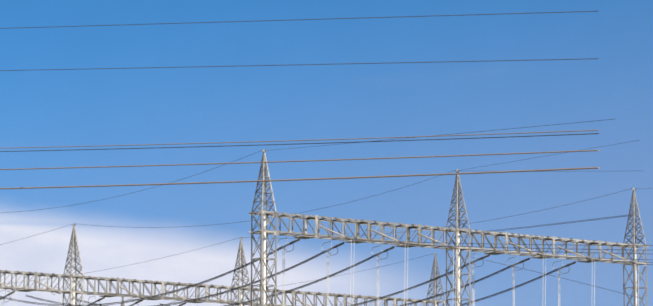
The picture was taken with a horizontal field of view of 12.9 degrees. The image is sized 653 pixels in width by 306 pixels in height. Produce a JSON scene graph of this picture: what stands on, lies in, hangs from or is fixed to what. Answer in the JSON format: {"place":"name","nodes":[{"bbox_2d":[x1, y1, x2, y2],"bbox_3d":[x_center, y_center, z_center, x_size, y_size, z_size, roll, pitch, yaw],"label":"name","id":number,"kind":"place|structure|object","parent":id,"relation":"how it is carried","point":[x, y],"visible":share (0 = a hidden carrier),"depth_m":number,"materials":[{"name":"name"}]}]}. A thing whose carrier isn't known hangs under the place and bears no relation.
{"place":"outdoors","nodes":[
{"label":"outdoors","id":0,"kind":"place"},
{"bbox_2d":[7,287,230,305],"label":"gantry insulators","id":1,"kind":"object","parent":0,"point":[102,298],"visible":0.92,"depth_m":309.92,"materials":[{"name":"grey ceramic"}]},
{"bbox_2d":[0,280,346,305],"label":"gantry fittings","id":2,"kind":"object","parent":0,"point":[95,301],"visible":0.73,"depth_m":307.82,"materials":[{"name":"grey metal"}]},
{"bbox_2d":[0,280,396,305],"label":"gantry rods","id":3,"kind":"object","parent":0,"point":[165,290],"visible":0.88,"depth_m":308.97,"materials":[{"name":"grey metal"}]},
{"bbox_2d":[0,228,443,305],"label":"gantry bracing","id":4,"kind":"object","parent":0,"point":[200,301],"visible":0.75,"depth_m":313.76,"materials":[{"name":"grey metal"}]},
{"bbox_2d":[0,130,598,188],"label":"conductors warm","id":5,"kind":"object","parent":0,"point":[312,160],"visible":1,"depth_m":89.04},
{"bbox_2d":[0,0,652,305],"label":"sky","id":6,"kind":"structure","parent":0,"point":[86,105],"materials":[{"name":"blue"}]},
{"bbox_2d":[28,225,637,305],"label":"gantry fittings","id":7,"kind":"object","parent":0,"point":[378,254],"visible":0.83,"depth_m":264.75,"materials":[{"name":"grey metal"}]},
{"bbox_2d":[251,155,647,305],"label":"gantry bracing","id":8,"kind":"object","parent":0,"point":[394,230],"visible":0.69,"depth_m":264.85,"materials":[{"name":"grey metal"}]},
{"bbox_2d":[289,236,634,266],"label":"gantry insulators","id":9,"kind":"object","parent":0,"point":[390,248],"visible":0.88,"depth_m":263.98,"materials":[{"name":"ceramic"}]},
{"bbox_2d":[318,225,628,260],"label":"gantry rods","id":10,"kind":"object","parent":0,"point":[445,244],"visible":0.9,"depth_m":261.64,"materials":[{"name":"grey metal"}]},
{"bbox_3d":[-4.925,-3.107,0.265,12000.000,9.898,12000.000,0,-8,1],"label":"ground","id":11,"kind":"structure","parent":0,"visible":0},
{"bbox_2d":[0,224,445,305],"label":"gantry leg chords","id":12,"kind":"object","parent":11,"relation":"on","point":[207,287],"visible":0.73,"depth_m":312.88,"materials":[{"name":"grey metal"}]},
{"bbox_2d":[73,278,436,305],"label":"gantry pipe","id":13,"kind":"object","parent":11,"relation":"on","point":[74,294],"visible":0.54,"depth_m":306.28,"materials":[{"name":"grey metal"}]},
{"bbox_2d":[248,150,648,305],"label":"gantry leg chords","id":14,"kind":"object","parent":11,"relation":"on","point":[368,224],"visible":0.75,"depth_m":264.50,"materials":[{"name":"grey metal"}]},
{"bbox_2d":[0,11,650,299],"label":"earth wires","id":15,"kind":"object","parent":14,"relation":"attached to","point":[323,145],"visible":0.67,"depth_m":98.70,"materials":[{"name":"grey metal"}]},
{"bbox_2d":[13,240,638,305],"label":"droppers","id":16,"kind":"object","parent":14,"relation":"attached to","point":[473,298],"visible":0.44,"depth_m":266.67,"materials":[{"name":"metal"}]},
{"bbox_2d":[0,133,652,305],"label":"dark conductors","id":17,"kind":"object","parent":14,"relation":"hanging from","point":[294,266],"visible":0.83,"depth_m":266.92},
{"bbox_2d":[263,215,636,305],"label":"gantry pipe","id":18,"kind":"object","parent":11,"relation":"on","point":[264,266],"visible":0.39,"depth_m":253.69,"materials":[{"name":"grey metal"}]}
]}

